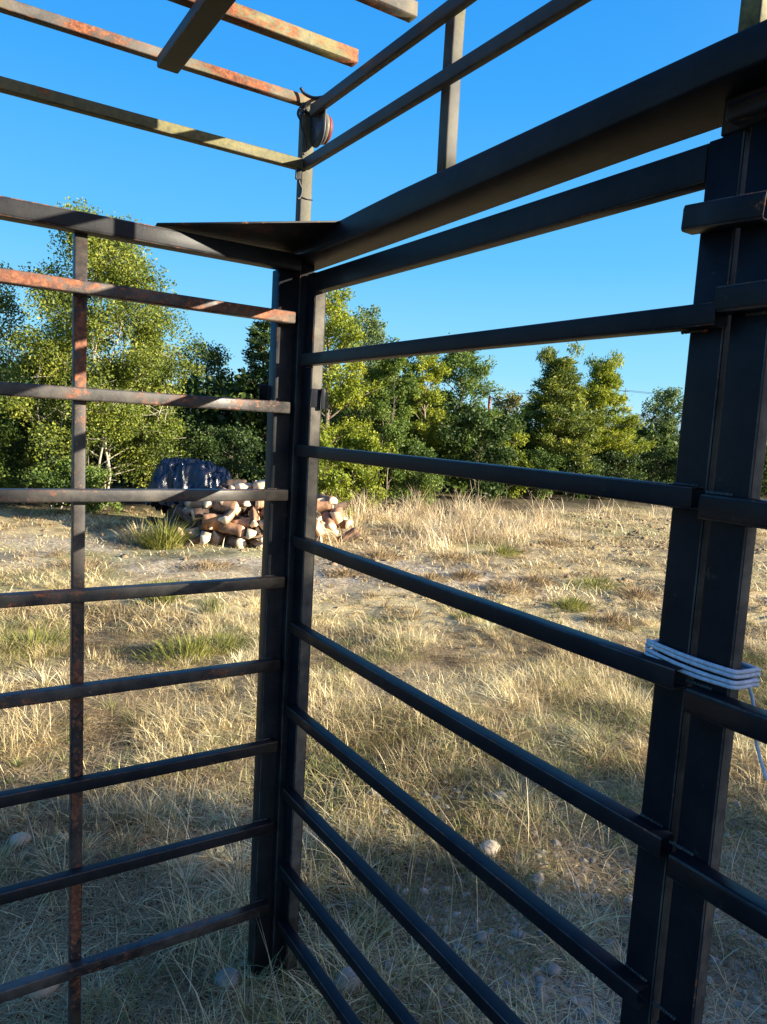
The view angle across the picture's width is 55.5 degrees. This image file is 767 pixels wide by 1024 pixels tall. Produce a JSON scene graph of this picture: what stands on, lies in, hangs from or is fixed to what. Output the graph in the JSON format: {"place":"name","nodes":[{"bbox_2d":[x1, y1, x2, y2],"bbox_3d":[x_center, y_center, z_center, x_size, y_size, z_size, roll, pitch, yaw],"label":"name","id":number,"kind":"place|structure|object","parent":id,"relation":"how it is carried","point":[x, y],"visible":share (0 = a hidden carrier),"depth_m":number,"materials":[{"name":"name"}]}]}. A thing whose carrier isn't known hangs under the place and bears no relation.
{"place":"outdoors","nodes":[
{"label":"outdoors","id":0,"kind":"place"},
{"bbox_2d":[0,0,740,420],"label":"sky","id":1,"kind":"structure","parent":0,"point":[638,259],"materials":[{"name":"blue"}]},
{"bbox_2d":[0,421,766,1023],"bbox_3d":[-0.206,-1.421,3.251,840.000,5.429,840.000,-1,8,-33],"label":"ground","id":2,"kind":"structure","parent":0,"point":[30,533],"depth_m":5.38,"materials":[{"name":"beige plant"}]},
{"bbox_2d":[0,261,35,461],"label":"broadleaf tree","id":3,"kind":"object","parent":2,"relation":"on","point":[8,305],"visible":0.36,"depth_m":12.50,"materials":[{"name":"green plant"}]},
{"bbox_2d":[0,419,38,487],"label":"bush","id":4,"kind":"object","parent":2,"relation":"on","point":[6,437],"visible":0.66,"depth_m":11.35,"materials":[{"name":"green plant"}]},
{"bbox_2d":[9,832,31,847],"bbox_3d":[-1.356,1.227,2.720,0.077,0.054,0.063,-1,8,-33],"label":"stone","id":5,"kind":"object","parent":2,"relation":"on","point":[13,837],"visible":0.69,"depth_m":2.70,"materials":[{"name":"stone"}]},
{"bbox_2d":[0,397,53,487],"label":"bush","id":6,"kind":"object","parent":2,"relation":"on","point":[25,427],"visible":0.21,"depth_m":12.45,"materials":[{"name":"green plant"}]},
{"bbox_2d":[0,625,69,657],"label":"grass tussock","id":7,"kind":"object","parent":2,"relation":"on","point":[41,639],"depth_m":4.75,"materials":[{"name":"plant"}]},
{"bbox_2d":[25,970,59,999],"bbox_3d":[-0.959,1.328,2.043,0.094,0.065,0.079,-1,8,-33],"label":"stone","id":8,"kind":"object","parent":2,"relation":"on","point":[45,992],"visible":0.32,"depth_m":2.01,"materials":[{"name":"stone"}]},
{"bbox_2d":[0,323,134,508],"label":"broadleaf tree","id":9,"kind":"object","parent":2,"relation":"on","point":[57,443],"visible":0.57,"depth_m":11.05,"materials":[{"name":"green plant"}]},
{"bbox_2d":[17,455,123,513],"bbox_3d":[-4.642,-0.369,10.905,1.278,0.933,1.300,5,7,12],"label":"bush","id":10,"kind":"object","parent":2,"relation":"on","point":[95,478],"visible":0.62,"depth_m":10.70,"materials":[{"name":"green plant"}]},
{"bbox_2d":[32,557,125,571],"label":"grass tussock","id":11,"kind":"object","parent":2,"relation":"on","point":[86,563],"depth_m":7.23,"materials":[{"name":"plant"}]},
{"bbox_2d":[0,196,206,506],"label":"broadleaf tree","id":12,"kind":"object","parent":2,"relation":"on","point":[109,418],"visible":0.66,"depth_m":11.40,"materials":[{"name":"green plant"}]},
{"bbox_2d":[111,517,164,544],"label":"grass tussock","id":13,"kind":"object","parent":2,"relation":"on","point":[127,539],"depth_m":8.96,"materials":[{"name":"plant"}]},
{"bbox_2d":[102,320,205,504],"bbox_3d":[-3.930,-1.631,12.418,1.765,3.155,1.701,-1,8,-33],"label":"broadleaf tree","id":14,"kind":"object","parent":2,"relation":"on","point":[154,434],"visible":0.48,"depth_m":12.31,"materials":[{"name":"green plant"}]},
{"bbox_2d":[135,595,193,606],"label":"grass tussock","id":15,"kind":"object","parent":2,"relation":"on","point":[166,598],"depth_m":6.01,"materials":[{"name":"plant"}]},
{"bbox_2d":[130,514,199,550],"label":"grass tussock","id":16,"kind":"object","parent":2,"relation":"on","point":[167,538],"depth_m":8.63,"materials":[{"name":"plant"}]},
{"bbox_2d":[126,407,204,475],"bbox_3d":[-3.961,-1.102,13.577,1.868,1.836,1.714,-1,8,-33],"label":"bush","id":17,"kind":"object","parent":2,"relation":"on","point":[189,426],"visible":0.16,"depth_m":13.63,"materials":[{"name":"green plant"}]},
{"bbox_2d":[160,515,185,527],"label":"split log","id":18,"kind":"object","parent":2,"relation":"on","point":[168,520],"visible":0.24,"depth_m":9.30,"materials":[{"name":"brown wood"}]},
{"bbox_2d":[128,631,246,667],"bbox_3d":[-1.230,0.861,4.686,0.793,0.211,0.666,-1,8,-33],"label":"grass tussock","id":19,"kind":"object","parent":2,"relation":"on","point":[188,649],"depth_m":4.66,"materials":[{"name":"plant"}]},
{"bbox_2d":[144,457,231,513],"bbox_3d":[-2.542,-0.140,10.108,1.473,1.229,1.056,3,6,3],"label":"tarpaulin","id":20,"kind":"object","parent":2,"relation":"on","point":[181,473],"visible":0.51,"depth_m":9.71,"materials":[{"name":"plastic"}]},
{"bbox_2d":[159,334,244,462],"bbox_3d":[-4.142,-2.214,16.467,2.157,3.442,1.992,1,7,-19],"label":"evergreen tree","id":21,"kind":"object","parent":2,"relation":"on","point":[212,357],"visible":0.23,"depth_m":16.12,"materials":[{"name":"green plant"}]},
{"bbox_2d":[200,530,211,544],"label":"split log","id":22,"kind":"object","parent":2,"relation":"on","point":[205,536],"visible":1,"depth_m":8.62,"materials":[{"name":"brown wood"}]},
{"bbox_2d":[172,558,243,571],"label":"grass tussock","id":23,"kind":"object","parent":2,"relation":"on","point":[206,564],"depth_m":7.52,"materials":[{"name":"plant"}]},
{"bbox_2d":[198,594,225,615],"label":"grass tussock","id":24,"kind":"object","parent":2,"relation":"on","point":[212,606],"depth_m":5.71,"materials":[{"name":"plant"}]},
{"bbox_2d":[209,530,232,544],"bbox_3d":[-2.005,0.331,9.030,0.134,0.216,0.327,22,10,18],"label":"split log","id":25,"kind":"object","parent":2,"relation":"on","point":[217,537],"visible":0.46,"depth_m":8.89,"materials":[{"name":"brown wood"}]},
{"bbox_2d":[191,626,258,656],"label":"grass tussock","id":26,"kind":"object","parent":2,"relation":"on","point":[221,636],"depth_m":4.89,"materials":[{"name":"plant"}]},
{"bbox_2d":[213,967,239,989],"bbox_3d":[-0.452,1.355,2.111,0.079,0.055,0.065,-1,8,-33],"label":"stone","id":27,"kind":"object","parent":2,"relation":"on","point":[233,977],"visible":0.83,"depth_m":2.09,"materials":[{"name":"stone"}]},
{"bbox_2d":[191,420,265,481],"bbox_3d":[-2.578,-0.837,13.021,1.837,1.582,1.950,-1,8,-33],"label":"bush","id":28,"kind":"object","parent":2,"relation":"on","point":[218,440],"visible":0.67,"depth_m":12.72,"materials":[{"name":"green plant"}]},
{"bbox_2d":[225,535,246,548],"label":"split log","id":29,"kind":"object","parent":2,"relation":"on","point":[236,542],"visible":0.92,"depth_m":8.74,"materials":[{"name":"brown wood"}]},
{"bbox_2d":[219,522,245,536],"bbox_3d":[-1.827,0.213,8.808,0.312,0.146,0.118,12,-14,18],"label":"split log","id":30,"kind":"object","parent":29,"relation":"on","point":[239,530],"visible":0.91,"depth_m":8.76,"materials":[{"name":"brown wood"}]},
{"bbox_2d":[201,512,222,530],"bbox_3d":[-2.039,0.111,8.867,0.327,0.216,0.134,8,25,-13],"label":"split log","id":31,"kind":"object","parent":30,"relation":"on","point":[211,520],"visible":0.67,"depth_m":8.80,"materials":[{"name":"brown wood"}]},
{"bbox_2d":[218,504,239,524],"bbox_3d":[-1.861,0.009,8.842,0.132,0.126,0.352,31,31,-1],"label":"split log","id":32,"kind":"object","parent":31,"relation":"on","point":[226,517],"visible":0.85,"depth_m":8.72,"materials":[{"name":"brown wood"}]},
{"bbox_2d":[211,501,241,516],"bbox_3d":[-1.933,-0.055,8.948,0.327,0.134,0.216,10,-35,19],"label":"split log","id":33,"kind":"object","parent":32,"relation":"on","point":[220,508],"visible":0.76,"depth_m":8.89,"materials":[{"name":"brown wood"}]},
{"bbox_2d":[238,531,260,538],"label":"split log","id":34,"kind":"object","parent":29,"relation":"on","point":[255,537],"visible":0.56,"depth_m":8.82,"materials":[{"name":"brown wood"}]},
{"bbox_2d":[245,528,256,538],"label":"split log","id":35,"kind":"object","parent":34,"relation":"on","point":[250,532],"visible":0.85,"depth_m":8.71,"materials":[{"name":"brown wood"}]},
{"bbox_2d":[231,516,259,528],"bbox_3d":[-1.676,0.140,8.864,0.358,0.139,0.136,-8,-23,-4],"label":"split log","id":36,"kind":"object","parent":35,"relation":"on","point":[244,522],"visible":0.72,"depth_m":8.81,"materials":[{"name":"brown wood"}]},
{"bbox_2d":[249,506,258,526],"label":"split log","id":37,"kind":"object","parent":36,"relation":"on","point":[253,514],"visible":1,"depth_m":8.80,"materials":[{"name":"brown wood"}]},
{"bbox_2d":[229,307,270,482],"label":"conifer tree","id":38,"kind":"object","parent":2,"relation":"on","point":[258,340],"visible":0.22,"depth_m":15.74,"materials":[{"name":"green plant"}]},
{"bbox_2d":[317,431,354,516],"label":"bush","id":39,"kind":"object","parent":2,"relation":"on","point":[335,479],"visible":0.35,"depth_m":11.77,"materials":[{"name":"green plant"}]},
{"bbox_2d":[324,566,362,577],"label":"grass tussock","id":40,"kind":"object","parent":2,"relation":"on","point":[347,572],"depth_m":7.60,"materials":[{"name":"plant"}]},
{"bbox_2d":[333,966,362,995],"bbox_3d":[-0.102,1.368,2.127,0.096,0.063,0.074,-1,8,-33],"label":"stone","id":41,"kind":"object","parent":2,"relation":"on","point":[347,973],"visible":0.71,"depth_m":2.10,"materials":[{"name":"stone"}]},
{"bbox_2d":[337,527,360,541],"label":"split log","id":42,"kind":"object","parent":2,"relation":"on","point":[353,536],"visible":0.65,"depth_m":9.70,"materials":[{"name":"brown wood"}]},
{"bbox_2d":[317,287,387,500],"bbox_3d":[-1.021,-2.094,13.496,2.069,4.169,1.970,-1,8,-33],"label":"evergreen tree","id":43,"kind":"object","parent":2,"relation":"on","point":[337,397],"visible":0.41,"depth_m":13.20,"materials":[{"name":"green plant"}]},
{"bbox_2d":[328,429,398,510],"bbox_3d":[-0.384,-0.747,13.342,1.172,1.573,1.203,7,8,34],"label":"bush","id":44,"kind":"object","parent":2,"relation":"on","point":[367,475],"visible":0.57,"depth_m":13.14,"materials":[{"name":"green plant"}]},
{"bbox_2d":[329,304,401,501],"bbox_3d":[-0.381,-2.182,14.886,1.601,4.096,1.586,-1,8,-33],"label":"evergreen tree","id":45,"kind":"object","parent":2,"relation":"on","point":[373,333],"visible":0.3,"depth_m":14.62,"materials":[{"name":"green plant"}]},
{"bbox_2d":[355,545,406,560],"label":"grass tussock","id":46,"kind":"object","parent":2,"relation":"on","point":[382,555],"depth_m":8.69,"materials":[{"name":"plant"}]},
{"bbox_2d":[0,0,766,1023],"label":"livestock cage","id":47,"kind":"object","parent":2,"relation":"on","point":[722,84],"visible":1,"depth_m":1.71,"materials":[{"name":"black metal"}]},
{"bbox_2d":[277,131,766,1023],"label":"cage gate","id":48,"kind":"structure","parent":47,"relation":"attached to","point":[723,213],"depth_m":1.18,"materials":[{"name":"black metal"}]},
{"bbox_2d":[644,638,766,780],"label":"rope","id":49,"kind":"object","parent":48,"relation":"attached to","point":[746,673],"visible":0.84,"depth_m":0.96,"materials":[{"name":"fabric"}]},
{"bbox_2d":[652,121,766,1023],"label":"cage gate","id":50,"kind":"structure","parent":47,"relation":"attached to","point":[732,507],"depth_m":0.94,"materials":[{"name":"black metal"}]},
{"bbox_2d":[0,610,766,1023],"bbox_3d":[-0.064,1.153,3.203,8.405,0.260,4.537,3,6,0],"label":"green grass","id":51,"kind":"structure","parent":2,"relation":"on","point":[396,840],"depth_m":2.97,"materials":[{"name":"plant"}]},
{"bbox_2d":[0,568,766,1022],"bbox_3d":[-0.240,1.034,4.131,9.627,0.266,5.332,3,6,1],"label":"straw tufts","id":52,"kind":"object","parent":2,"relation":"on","point":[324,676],"visible":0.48,"depth_m":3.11,"materials":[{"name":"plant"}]},
{"bbox_2d":[0,503,766,661],"bbox_3d":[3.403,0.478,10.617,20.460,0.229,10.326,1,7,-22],"label":"field grass","id":53,"kind":"structure","parent":2,"relation":"on","point":[610,538],"depth_m":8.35,"materials":[{"name":"plant"}]},
{"bbox_2d":[0,355,766,496],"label":"woodland","id":54,"kind":"object","parent":2,"relation":"on","point":[233,391],"visible":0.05,"depth_m":16.10,"materials":[{"name":"green plant"}]},
{"bbox_2d":[0,576,766,1023],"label":"olive tufts","id":55,"kind":"object","parent":2,"relation":"on","point":[110,766],"visible":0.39,"depth_m":3.30,"materials":[{"name":"plant"}]},
{"bbox_2d":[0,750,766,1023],"bbox_3d":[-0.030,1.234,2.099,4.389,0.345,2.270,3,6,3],"label":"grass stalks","id":56,"kind":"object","parent":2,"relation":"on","point":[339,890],"depth_m":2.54,"materials":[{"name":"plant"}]},
{"bbox_2d":[0,477,766,641],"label":"soil clods","id":57,"kind":"object","parent":2,"relation":"on","point":[463,558],"visible":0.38,"depth_m":10.48,"materials":[{"name":"soil"}]},
{"bbox_2d":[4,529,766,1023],"bbox_3d":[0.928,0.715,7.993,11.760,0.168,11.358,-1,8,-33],"label":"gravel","id":58,"kind":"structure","parent":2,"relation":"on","point":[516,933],"depth_m":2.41,"materials":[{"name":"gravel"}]},
{"bbox_2d":[351,357,421,507],"bbox_3d":[0.113,-1.553,14.139,1.371,3.068,1.428,-1,8,-33],"label":"bushy tree","id":59,"kind":"object","parent":2,"relation":"on","point":[395,424],"visible":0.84,"depth_m":13.89,"materials":[{"name":"green plant"}]},
{"bbox_2d":[377,357,433,486],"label":"conifer tree","id":60,"kind":"object","parent":2,"relation":"on","point":[409,370],"visible":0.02,"depth_m":18.01,"materials":[{"name":"green plant"}]},
{"bbox_2d":[376,434,444,505],"bbox_3d":[0.537,-0.823,14.637,1.489,1.510,1.557,-1,8,-33],"label":"bush","id":61,"kind":"object","parent":2,"relation":"on","point":[412,447],"visible":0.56,"depth_m":14.54,"materials":[{"name":"green plant"}]},
{"bbox_2d":[396,354,452,495],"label":"conifer tree","id":62,"kind":"object","parent":2,"relation":"on","point":[433,374],"visible":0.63,"depth_m":16.51,"materials":[{"name":"green plant"}]},
{"bbox_2d":[416,571,453,581],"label":"grass tussock","id":63,"kind":"object","parent":2,"relation":"on","point":[432,576],"depth_m":7.49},
{"bbox_2d":[429,549,478,561],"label":"grass tussock","id":64,"kind":"object","parent":2,"relation":"on","point":[457,556],"depth_m":8.88,"materials":[{"name":"plant"}]},
{"bbox_2d":[425,332,505,493],"bbox_3d":[1.827,-2.382,17.986,2.097,4.014,2.323,6,7,24],"label":"conifer tree","id":65,"kind":"object","parent":2,"relation":"on","point":[456,361],"visible":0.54,"depth_m":17.63,"materials":[{"name":"green plant"}]},
{"bbox_2d":[446,567,487,581],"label":"grass tussock","id":66,"kind":"object","parent":2,"relation":"on","point":[467,573],"depth_m":7.69,"materials":[{"name":"plant"}]},
{"bbox_2d":[451,611,488,622],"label":"grass tussock","id":67,"kind":"object","parent":2,"relation":"on","point":[463,614],"depth_m":6.10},
{"bbox_2d":[433,409,526,501],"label":"bushy tree","id":68,"kind":"object","parent":2,"relation":"on","point":[469,443],"visible":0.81,"depth_m":16.32,"materials":[{"name":"green plant"}]},
{"bbox_2d":[475,930,488,942],"bbox_3d":[0.317,1.364,2.339,0.051,0.034,0.042,-1,8,-33],"label":"stone","id":69,"kind":"object","parent":2,"relation":"on","point":[479,936],"visible":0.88,"depth_m":2.33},
{"bbox_2d":[480,840,500,857],"bbox_3d":[0.412,1.299,2.809,0.091,0.058,0.072,-1,8,-33],"label":"stone","id":70,"kind":"object","parent":2,"relation":"on","point":[494,845],"visible":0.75,"depth_m":2.79,"materials":[{"name":"stone"}]},
{"bbox_2d":[492,791,507,802],"bbox_3d":[0.503,1.242,3.162,0.076,0.055,0.068,-1,8,-33],"label":"stone","id":71,"kind":"object","parent":2,"relation":"on","point":[500,796],"visible":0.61,"depth_m":3.14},
{"bbox_2d":[482,543,530,557],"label":"grass tussock","id":72,"kind":"object","parent":2,"relation":"on","point":[502,550],"depth_m":9.47,"materials":[{"name":"plant"}]},
{"bbox_2d":[480,425,534,498],"bbox_3d":[3.023,-1.228,17.955,1.678,1.914,1.307,-1,8,-33],"label":"bush","id":73,"kind":"object","parent":2,"relation":"on","point":[516,439],"visible":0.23,"depth_m":17.89,"materials":[{"name":"green plant"}]},
{"bbox_2d":[477,575,542,595],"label":"grass tussock","id":74,"kind":"object","parent":2,"relation":"on","point":[507,585],"depth_m":7.25,"materials":[{"name":"plant"}]},
{"bbox_2d":[490,390,543,452],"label":"bushy tree","id":75,"kind":"object","parent":2,"relation":"on","point":[513,400],"visible":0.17,"depth_m":22.98,"materials":[{"name":"green plant"}]},
{"bbox_2d":[502,446,569,499],"bbox_3d":[3.742,-0.971,18.271,1.714,1.395,1.216,8,8,34],"label":"bush","id":76,"kind":"object","parent":2,"relation":"on","point":[539,455],"visible":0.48,"depth_m":17.98,"materials":[{"name":"green plant"}]},
{"bbox_2d":[515,572,560,586],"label":"grass tussock","id":77,"kind":"object","parent":2,"relation":"on","point":[537,578],"depth_m":7.69,"materials":[{"name":"plant"}]},
{"bbox_2d":[498,341,605,497],"bbox_3d":[4.355,-2.435,19.185,2.871,4.210,2.744,5,7,16],"label":"conifer tree","id":78,"kind":"object","parent":2,"relation":"on","point":[555,402],"visible":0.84,"depth_m":18.64,"materials":[{"name":"green plant"}]},
{"bbox_2d":[546,963,560,977],"bbox_3d":[0.518,1.398,2.221,0.049,0.035,0.044,-1,8,-33],"label":"stone","id":79,"kind":"object","parent":2,"relation":"on","point":[554,969],"visible":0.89,"depth_m":2.21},
{"bbox_2d":[535,536,578,547],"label":"grass tussock","id":80,"kind":"object","parent":2,"relation":"on","point":[554,542],"depth_m":10.58,"materials":[{"name":"plant"}]},
{"bbox_2d":[546,594,597,611],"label":"grass tussock","id":81,"kind":"object","parent":2,"relation":"on","point":[568,604],"depth_m":6.70,"materials":[{"name":"plant"}]},
{"bbox_2d":[547,451,604,500],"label":"bush","id":82,"kind":"object","parent":2,"relation":"on","point":[569,468],"visible":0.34,"depth_m":18.33,"materials":[{"name":"green plant"}]},
{"bbox_2d":[555,574,633,594],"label":"grass tussock","id":83,"kind":"object","parent":2,"relation":"on","point":[594,582],"depth_m":7.65,"materials":[{"name":"plant"}]},
{"bbox_2d":[563,349,659,478],"bbox_3d":[5.902,-2.451,20.165,2.768,4.112,3.347,3,6,-1],"label":"conifer tree","id":84,"kind":"object","parent":2,"relation":"on","point":[604,382],"visible":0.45,"depth_m":19.54,"materials":[{"name":"green plant"}]},
{"bbox_2d":[579,608,649,628],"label":"grass tussock","id":85,"kind":"object","parent":2,"relation":"on","point":[617,615],"depth_m":6.23,"materials":[{"name":"plant"}]},
{"bbox_2d":[585,449,647,500],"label":"bush","id":86,"kind":"object","parent":2,"relation":"on","point":[625,463],"visible":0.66,"depth_m":18.93,"materials":[{"name":"green plant"}]},
{"bbox_2d":[615,581,660,600],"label":"grass tussock","id":87,"kind":"object","parent":2,"relation":"on","point":[637,590],"depth_m":7.30,"materials":[{"name":"plant"}]},
{"bbox_2d":[621,444,676,482],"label":"bush","id":88,"kind":"object","parent":2,"relation":"on","point":[650,465],"visible":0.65,"depth_m":20.32,"materials":[{"name":"green plant"}]},
{"bbox_2d":[639,386,683,483],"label":"evergreen tree","id":89,"kind":"object","parent":2,"relation":"on","point":[667,400],"visible":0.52,"depth_m":21.55,"materials":[{"name":"green plant"}]},
{"bbox_2d":[761,442,766,491],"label":"evergreen tree","id":90,"kind":"object","parent":2,"relation":"on","point":[764,478],"visible":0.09,"depth_m":21.79,"materials":[{"name":"green plant"}]},
{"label":"split log","id":91,"kind":"object","parent":2,"relation":"on","visible":0},
{"bbox_2d":[184,525,208,538],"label":"split log","id":92,"kind":"object","parent":91,"relation":"on","point":[194,529],"visible":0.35,"depth_m":8.93,"materials":[{"name":"brown wood"}]},
{"bbox_2d":[175,507,197,526],"bbox_3d":[-2.455,0.069,9.057,0.313,0.093,0.110,36,3,20],"label":"split log","id":93,"kind":"object","parent":92,"relation":"on","point":[180,513],"visible":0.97,"depth_m":9.02,"materials":[{"name":"brown wood"}]},
{"bbox_2d":[183,507,195,515],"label":"split log","id":94,"kind":"object","parent":93,"relation":"on","point":[187,511],"visible":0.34,"depth_m":9.09,"materials":[{"name":"brown wood"}]},
{"bbox_2d":[184,501,203,507],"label":"split log","id":95,"kind":"object","parent":94,"relation":"on","point":[197,504],"visible":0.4,"depth_m":9.12,"materials":[{"name":"brown wood"}]},
{"bbox_2d":[191,507,220,521],"bbox_3d":[-2.173,0.007,8.994,0.372,0.151,0.151,-8,-12,-30],"label":"split log","id":96,"kind":"object","parent":93,"relation":"on","point":[197,514],"visible":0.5,"depth_m":8.90,"materials":[{"name":"brown wood"}]},
{"bbox_2d":[316,483,763,558],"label":"tall dry grass","id":97,"kind":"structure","parent":0,"point":[539,522],"depth_m":11.32,"materials":[{"name":"plant"}]},
{"bbox_2d":[529,414,680,435],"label":"hills","id":98,"kind":"structure","parent":0,"point":[641,417],"depth_m":376.37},
{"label":"split log","id":99,"kind":"object","parent":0,"visible":0},
{"bbox_2d":[235,482,252,488],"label":"split log","id":100,"kind":"object","parent":99,"relation":"on","point":[240,485],"visible":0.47,"depth_m":9.20,"materials":[{"name":"brown wood"}]},
{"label":"split log","id":101,"kind":"object","parent":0,"visible":0},
{"bbox_2d":[225,479,245,488],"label":"split log","id":102,"kind":"object","parent":101,"relation":"on","point":[228,482],"visible":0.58,"depth_m":9.39,"materials":[{"name":"brown wood"}]},
{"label":"split log","id":103,"kind":"object","parent":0,"visible":0},
{"bbox_2d":[320,520,338,535],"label":"split log","id":104,"kind":"object","parent":103,"relation":"on","point":[323,523],"visible":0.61,"depth_m":9.46,"materials":[{"name":"brown wood"}]},
{"bbox_2d":[321,511,335,530],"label":"split log","id":105,"kind":"object","parent":104,"relation":"on","point":[326,516],"visible":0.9,"depth_m":9.49,"materials":[{"name":"brown wood"}]},
{"bbox_2d":[330,507,344,525],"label":"split log","id":106,"kind":"object","parent":105,"relation":"on","point":[337,514],"visible":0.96,"depth_m":9.52,"materials":[{"name":"brown wood"}]},
{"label":"split log","id":107,"kind":"object","parent":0,"visible":0},
{"bbox_2d":[317,501,330,511],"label":"split log","id":108,"kind":"object","parent":107,"relation":"on","point":[322,506],"visible":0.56,"depth_m":9.67,"materials":[{"name":"brown wood"}]},
{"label":"split log","id":109,"kind":"object","parent":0,"visible":0},
{"bbox_2d":[336,519,352,528],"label":"split log","id":110,"kind":"object","parent":109,"relation":"on","point":[342,524],"visible":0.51,"depth_m":9.96,"materials":[{"name":"brown wood"}]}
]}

